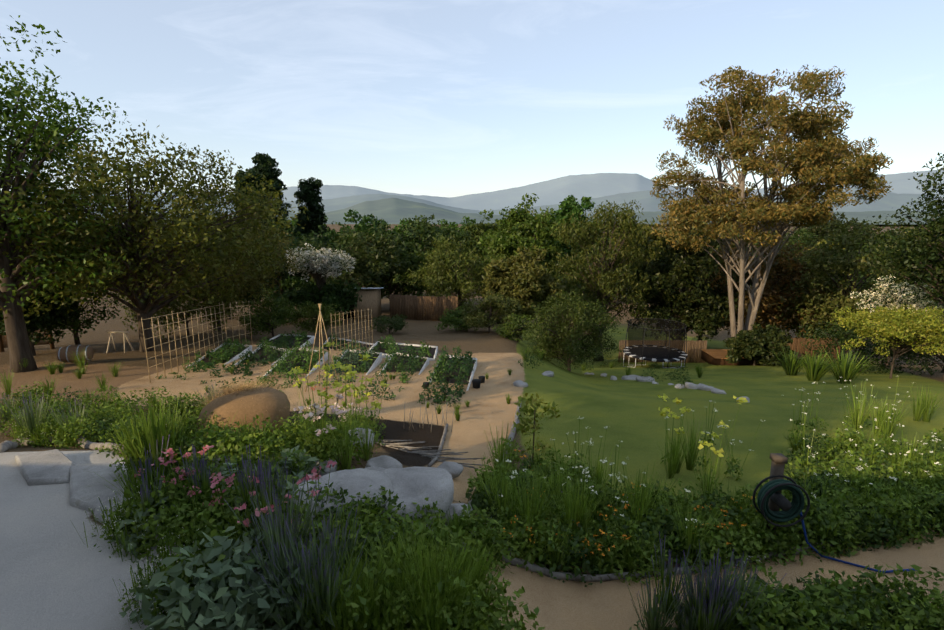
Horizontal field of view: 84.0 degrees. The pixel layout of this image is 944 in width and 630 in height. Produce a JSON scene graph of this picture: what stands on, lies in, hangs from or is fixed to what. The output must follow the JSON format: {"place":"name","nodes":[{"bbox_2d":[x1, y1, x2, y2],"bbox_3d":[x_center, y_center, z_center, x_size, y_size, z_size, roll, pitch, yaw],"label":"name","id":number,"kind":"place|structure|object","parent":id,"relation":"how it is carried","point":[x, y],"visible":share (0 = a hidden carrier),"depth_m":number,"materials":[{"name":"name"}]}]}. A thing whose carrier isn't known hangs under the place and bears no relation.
{"place":"outdoors","nodes":[
{"label":"outdoors","id":0,"kind":"place"},
{"bbox_2d":[0,224,943,629],"bbox_3d":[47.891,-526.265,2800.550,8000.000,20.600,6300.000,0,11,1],"label":"ground","id":1,"kind":"structure","parent":0,"point":[56,572],"depth_m":10.87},
{"bbox_2d":[0,258,82,355],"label":"shrub","id":2,"kind":"object","parent":1,"relation":"on","point":[33,322],"visible":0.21,"depth_m":19.48,"materials":[{"name":"green plant"}]},
{"bbox_2d":[1,258,130,344],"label":"shrub","id":3,"kind":"object","parent":1,"relation":"on","point":[75,325],"visible":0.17,"depth_m":20.83,"materials":[{"name":"green plant"}]},
{"bbox_2d":[0,15,134,372],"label":"dark tree","id":4,"kind":"object","parent":1,"relation":"on","point":[12,298],"visible":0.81,"depth_m":16.13,"materials":[{"name":"green plant"}]},
{"bbox_2d":[15,449,184,568],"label":"stone slabs","id":5,"kind":"structure","parent":1,"relation":"on","point":[87,486],"depth_m":5.93,"materials":[{"name":"grey stone"}]},
{"bbox_2d":[0,105,308,351],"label":"olive tree","id":6,"kind":"object","parent":1,"relation":"on","point":[135,278],"visible":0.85,"depth_m":18.11,"materials":[{"name":"green plant"}]},
{"bbox_2d":[116,266,271,339],"bbox_3d":[-14.116,-0.493,25.763,6.715,3.698,5.994,9,14,40],"label":"shrub","id":7,"kind":"object","parent":1,"relation":"on","point":[185,307],"visible":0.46,"depth_m":24.72,"materials":[{"name":"green plant"}]},
{"bbox_2d":[109,184,311,331],"bbox_3d":[-13.051,-2.697,27.194,9.561,7.896,8.692,0,11,1],"label":"olive tree","id":8,"kind":"object","parent":1,"relation":"on","point":[252,280],"visible":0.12,"depth_m":26.39,"materials":[{"name":"green plant"}]},
{"bbox_2d":[161,248,276,319],"bbox_3d":[-17.165,-2.378,36.919,6.644,5.941,6.730,0,11,1],"label":"shrub","id":9,"kind":"object","parent":1,"relation":"on","point":[248,297],"visible":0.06,"depth_m":36.30,"materials":[{"name":"green plant"}]},
{"bbox_2d":[191,378,298,435],"bbox_3d":[-4.371,1.975,10.128,2.204,1.212,2.059,0,11,1],"label":"boulder","id":10,"kind":"object","parent":1,"relation":"on","point":[249,401],"visible":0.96,"depth_m":9.70,"materials":[{"name":"beige stone"}]},
{"bbox_2d":[232,168,278,303],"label":"conifer","id":11,"kind":"object","parent":1,"relation":"on","point":[241,174],"visible":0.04,"depth_m":50.48,"materials":[{"name":"green plant"}]},
{"bbox_2d":[141,301,372,391],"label":"trellises","id":12,"kind":"object","parent":1,"relation":"on","point":[320,314],"visible":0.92,"depth_m":17.47,"materials":[{"name":"brown wood"}]},
{"bbox_2d":[237,296,304,337],"bbox_3d":[-9.517,0.234,25.063,3.093,2.410,2.944,-7,13,-31],"label":"shrub bed","id":13,"kind":"object","parent":1,"relation":"on","point":[279,314],"visible":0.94,"depth_m":24.77,"materials":[{"name":"green plant"}]},
{"bbox_2d":[251,152,302,301],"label":"conifer","id":14,"kind":"object","parent":1,"relation":"on","point":[265,164],"visible":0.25,"depth_m":53.97,"materials":[{"name":"green plant"}]},
{"bbox_2d":[215,217,344,309],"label":"tree","id":15,"kind":"object","parent":1,"relation":"on","point":[295,242],"visible":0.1,"depth_m":41.67,"materials":[{"name":"green plant"}]},
{"bbox_2d":[288,216,332,241],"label":"tree","id":16,"kind":"object","parent":1,"relation":"on","point":[294,222],"depth_m":120.02,"materials":[{"name":"green plant"}]},
{"bbox_2d":[292,177,335,289],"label":"conifer","id":17,"kind":"object","parent":1,"relation":"on","point":[308,193],"visible":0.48,"depth_m":58.43,"materials":[{"name":"green plant"}]},
{"bbox_2d":[267,275,361,317],"bbox_3d":[-10.090,-0.852,33.860,5.692,3.369,5.712,0,11,1],"label":"shrub","id":18,"kind":"object","parent":1,"relation":"on","point":[333,293],"visible":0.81,"depth_m":33.37,"materials":[{"name":"green plant"}]},
{"bbox_2d":[155,328,475,406],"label":"bed plants","id":19,"kind":"object","parent":1,"relation":"on","point":[233,347],"visible":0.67,"depth_m":17.04,"materials":[{"name":"green plant"}]},
{"bbox_2d":[289,301,341,336],"bbox_3d":[-7.720,0.337,25.568,2.493,2.131,2.525,0,11,1],"label":"shrub bed","id":20,"kind":"object","parent":1,"relation":"on","point":[327,313],"visible":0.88,"depth_m":25.35,"materials":[{"name":"green plant"}]},
{"bbox_2d":[285,243,355,319],"bbox_3d":[-9.508,-1.849,33.361,4.526,5.371,4.315,10,15,43],"label":"flowering tree","id":21,"kind":"object","parent":1,"relation":"on","point":[320,264],"visible":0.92,"depth_m":32.29,"materials":[{"name":"white plant"}]},
{"bbox_2d":[189,334,476,390],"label":"raised garden beds","id":22,"kind":"object","parent":1,"relation":"on","point":[376,362],"visible":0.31,"depth_m":18.73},
{"bbox_2d":[295,228,412,290],"bbox_3d":[-9.684,-3.207,40.328,9.477,7.059,8.321,3,11,15],"label":"tree","id":23,"kind":"object","parent":1,"relation":"on","point":[364,250],"visible":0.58,"depth_m":38.94,"materials":[{"name":"green plant"}]},
{"bbox_2d":[323,209,395,259],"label":"tree","id":24,"kind":"object","parent":1,"relation":"on","point":[361,226],"visible":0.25,"depth_m":86.53,"materials":[{"name":"green plant"}]},
{"bbox_2d":[370,314,407,332],"bbox_3d":[-4.270,0.592,27.511,1.937,1.416,2.294,-5,12,-22],"label":"shrub bed","id":25,"kind":"object","parent":1,"relation":"on","point":[398,323],"visible":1,"depth_m":27.29,"materials":[{"name":"green plant"}]},
{"bbox_2d":[358,248,429,311],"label":"tree","id":26,"kind":"object","parent":1,"relation":"on","point":[406,289],"visible":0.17,"depth_m":43.30,"materials":[{"name":"green plant"}]},
{"bbox_2d":[388,219,425,250],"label":"tree","id":27,"kind":"object","parent":1,"relation":"on","point":[400,226],"visible":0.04,"depth_m":87.68,"materials":[{"name":"green plant"}]},
{"bbox_2d":[0,287,840,365],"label":"fence","id":28,"kind":"object","parent":1,"relation":"on","point":[412,306],"visible":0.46,"depth_m":36.83,"materials":[{"name":"brown wood"}]},
{"bbox_2d":[387,217,454,241],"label":"tree","id":29,"kind":"object","parent":1,"relation":"on","point":[418,219],"depth_m":121.99,"materials":[{"name":"green plant"}]},
{"bbox_2d":[371,214,478,295],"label":"dark tree","id":30,"kind":"object","parent":1,"relation":"on","point":[424,234],"visible":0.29,"depth_m":47.93,"materials":[{"name":"green plant"}]},
{"bbox_2d":[0,400,862,581],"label":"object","id":31,"kind":"object","parent":1,"relation":"on","point":[6,445],"visible":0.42,"depth_m":7.50,"materials":[{"name":"grey stone"}]},
{"bbox_2d":[392,227,505,309],"bbox_3d":[-1.480,-2.925,38.336,8.406,6.868,7.232,0,11,1],"label":"willow tree","id":32,"kind":"object","parent":1,"relation":"on","point":[443,264],"visible":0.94,"depth_m":36.87,"materials":[{"name":"green plant"}]},
{"bbox_2d":[435,305,471,330],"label":"shrub","id":33,"kind":"object","parent":1,"relation":"on","point":[454,319],"visible":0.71,"depth_m":28.05,"materials":[{"name":"green plant"}]},
{"bbox_2d":[437,216,475,265],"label":"tree","id":34,"kind":"object","parent":1,"relation":"on","point":[444,221],"visible":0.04,"depth_m":137.16,"materials":[{"name":"green plant"}]},
{"bbox_2d":[178,371,749,559],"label":"rocks","id":35,"kind":"object","parent":1,"relation":"on","point":[408,486],"visible":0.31,"depth_m":5.33,"materials":[{"name":"grey stone"}]},
{"bbox_2d":[0,341,943,629],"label":"garden plants","id":36,"kind":"object","parent":1,"relation":"on","point":[358,573],"visible":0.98,"depth_m":5.24,"materials":[{"name":"green plant"}]},
{"bbox_2d":[457,218,505,265],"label":"tree","id":37,"kind":"object","parent":1,"relation":"on","point":[485,227],"visible":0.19,"depth_m":107.29,"materials":[{"name":"green plant"}]},
{"bbox_2d":[57,331,916,572],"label":"garden props","id":38,"kind":"object","parent":1,"relation":"on","point":[771,499],"visible":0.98,"depth_m":5.54,"materials":[{"name":"black rubber"}]},
{"bbox_2d":[459,290,523,332],"bbox_3d":[0.884,-0.042,27.615,3.174,2.494,2.956,-6,12,-28],"label":"shrub","id":39,"kind":"object","parent":1,"relation":"on","point":[477,317],"visible":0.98,"depth_m":27.18,"materials":[{"name":"green plant"}]},
{"bbox_2d":[492,313,535,341],"bbox_3d":[2.377,0.753,26.026,1.869,1.803,2.594,9,14,38],"label":"shrub","id":40,"kind":"object","parent":1,"relation":"on","point":[508,327],"visible":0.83,"depth_m":25.83,"materials":[{"name":"green plant"}]},
{"bbox_2d":[459,193,569,310],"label":"tree","id":41,"kind":"object","parent":1,"relation":"on","point":[521,228],"visible":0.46,"depth_m":46.30,"materials":[{"name":"green plant"}]},
{"bbox_2d":[493,209,545,231],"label":"tree","id":42,"kind":"object","parent":1,"relation":"on","point":[530,212],"depth_m":108.07,"materials":[{"name":"green plant"}]},
{"bbox_2d":[480,245,564,339],"bbox_3d":[3.191,-1.298,34.198,5.304,6.618,5.067,-8,13,-35],"label":"tree","id":43,"kind":"object","parent":1,"relation":"on","point":[524,279],"visible":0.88,"depth_m":32.98,"materials":[{"name":"green plant"}]},
{"bbox_2d":[512,290,623,370],"bbox_3d":[4.252,0.803,23.072,4.683,3.975,4.643,8,13,35],"label":"lawn shrub","id":44,"kind":"object","parent":1,"relation":"on","point":[580,321],"visible":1,"depth_m":22.36,"materials":[{"name":"green plant"}]},
{"bbox_2d":[545,195,598,331],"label":"tree","id":45,"kind":"object","parent":1,"relation":"on","point":[569,206],"visible":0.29,"depth_m":53.83,"materials":[{"name":"green plant"}]},
{"bbox_2d":[540,233,616,284],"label":"tree","id":46,"kind":"object","parent":1,"relation":"on","point":[593,254],"depth_m":91.71,"materials":[{"name":"green plant"}]},
{"bbox_2d":[541,199,665,360],"bbox_3d":[9.931,-2.356,40.253,9.594,12.751,8.597,0,11,1],"label":"tree","id":47,"kind":"object","parent":1,"relation":"on","point":[607,282],"visible":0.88,"depth_m":38.73,"materials":[{"name":"green plant"}]},
{"bbox_2d":[595,222,676,293],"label":"tree","id":48,"kind":"object","parent":1,"relation":"on","point":[651,236],"visible":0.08,"depth_m":105.83,"materials":[{"name":"green plant"}]},
{"bbox_2d":[623,318,687,367],"bbox_3d":[11.155,2.063,31.996,3.757,3.138,3.763,0,11,1],"label":"trampoline","id":49,"kind":"object","parent":1,"relation":"on","point":[656,340],"visible":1,"depth_m":30.71,"materials":[{"name":"black fabric"}]},
{"bbox_2d":[626,225,746,340],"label":"tree","id":50,"kind":"object","parent":1,"relation":"on","point":[664,293],"visible":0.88,"depth_m":41.28,"materials":[{"name":"green plant"}]},
{"bbox_2d":[655,222,721,270],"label":"tree","id":51,"kind":"object","parent":1,"relation":"on","point":[718,246],"visible":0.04,"depth_m":107.55,"materials":[{"name":"green plant"}]},
{"bbox_2d":[671,251,745,340],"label":"tree","id":52,"kind":"object","parent":1,"relation":"on","point":[719,294],"visible":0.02,"depth_m":50.45,"materials":[{"name":"green plant"}]},
{"bbox_2d":[719,230,777,285],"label":"tree","id":53,"kind":"object","parent":1,"relation":"on","point":[746,244],"visible":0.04,"depth_m":108.47,"materials":[{"name":"green plant"}]},
{"bbox_2d":[722,322,795,365],"bbox_3d":[18.350,1.919,33.860,4.669,3.279,4.397,0,11,1],"label":"shrub","id":54,"kind":"object","parent":1,"relation":"on","point":[757,344],"visible":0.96,"depth_m":32.96,"materials":[{"name":"green plant"}]},
{"bbox_2d":[686,236,836,338],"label":"tree","id":55,"kind":"object","parent":1,"relation":"on","point":[783,274],"visible":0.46,"depth_m":42.70,"materials":[{"name":"green plant"}]},
{"bbox_2d":[650,64,893,348],"bbox_3d":[18.634,-6.222,35.118,13.100,20.451,14.098,0,11,1],"label":"gum tree","id":56,"kind":"object","parent":1,"relation":"on","point":[832,157],"visible":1,"depth_m":32.36,"materials":[{"name":"green plant"}]},
{"bbox_2d":[761,228,844,252],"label":"tree","id":57,"kind":"object","parent":1,"relation":"on","point":[797,238],"visible":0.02,"depth_m":119.47,"materials":[{"name":"green plant"}]},
{"bbox_2d":[774,238,857,284],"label":"tree","id":58,"kind":"object","parent":1,"relation":"on","point":[818,243],"visible":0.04,"depth_m":74.57,"materials":[{"name":"green plant"}]},
{"bbox_2d":[774,243,876,337],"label":"tree","id":59,"kind":"object","parent":1,"relation":"on","point":[840,277],"depth_m":48.27,"materials":[{"name":"green plant"}]},
{"bbox_2d":[792,212,885,249],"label":"tree","id":60,"kind":"object","parent":1,"relation":"on","point":[823,231],"visible":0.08,"depth_m":122.06,"materials":[{"name":"green plant"}]},
{"bbox_2d":[777,216,934,360],"bbox_3d":[29.052,-1.623,39.834,10.467,11.593,10.019,0,11,1],"label":"tree","id":61,"kind":"object","parent":1,"relation":"on","point":[821,268],"visible":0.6,"depth_m":39.23,"materials":[{"name":"green plant"}]},
{"bbox_2d":[793,321,943,375],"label":"hedge","id":62,"kind":"object","parent":1,"relation":"on","point":[842,335],"visible":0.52,"depth_m":26.84,"materials":[{"name":"green plant"}]},
{"bbox_2d":[830,304,943,378],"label":"yellow tree","id":63,"kind":"object","parent":1,"relation":"on","point":[898,327],"visible":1,"depth_m":21.11,"materials":[{"name":"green plant"}]},
{"bbox_2d":[849,229,934,285],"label":"tree","id":64,"kind":"object","parent":1,"relation":"on","point":[884,235],"visible":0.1,"depth_m":82.73,"materials":[{"name":"green plant"}]},
{"bbox_2d":[850,275,941,366],"bbox_3d":[26.766,0.604,33.136,4.514,6.195,4.694,0,11,1],"label":"white shrub","id":65,"kind":"object","parent":1,"relation":"on","point":[887,296],"visible":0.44,"depth_m":32.37,"materials":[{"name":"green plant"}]},
{"bbox_2d":[849,152,943,372],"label":"tree","id":66,"kind":"object","parent":1,"relation":"on","point":[932,275],"visible":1,"depth_m":27.28,"materials":[{"name":"green plant"}]},
{"bbox_2d":[877,339,943,378],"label":"hedge","id":67,"kind":"object","parent":1,"relation":"on","point":[926,359],"visible":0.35,"depth_m":22.53,"materials":[{"name":"green plant"}]},
{"bbox_2d":[890,222,943,304],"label":"tree","id":68,"kind":"object","parent":1,"relation":"on","point":[921,228],"visible":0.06,"depth_m":70.31,"materials":[{"name":"green plant"}]},
{"bbox_2d":[0,0,943,197],"label":"sky","id":69,"kind":"structure","parent":0,"point":[440,98],"materials":[{"name":"blue"}]},
{"bbox_2d":[18,197,943,223],"bbox_3d":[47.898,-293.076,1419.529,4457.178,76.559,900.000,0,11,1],"label":"hills","id":70,"kind":"structure","parent":0,"point":[392,210],"depth_m":1463.11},
{"bbox_2d":[29,170,943,210],"bbox_3d":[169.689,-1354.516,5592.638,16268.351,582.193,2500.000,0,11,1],"label":"mountain","id":71,"kind":"structure","parent":0,"point":[558,190],"depth_m":6193.34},
{"bbox_2d":[40,186,943,214],"bbox_3d":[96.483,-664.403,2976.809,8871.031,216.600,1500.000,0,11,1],"label":"mountain","id":72,"kind":"structure","parent":0,"point":[890,201],"depth_m":3239.20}
]}

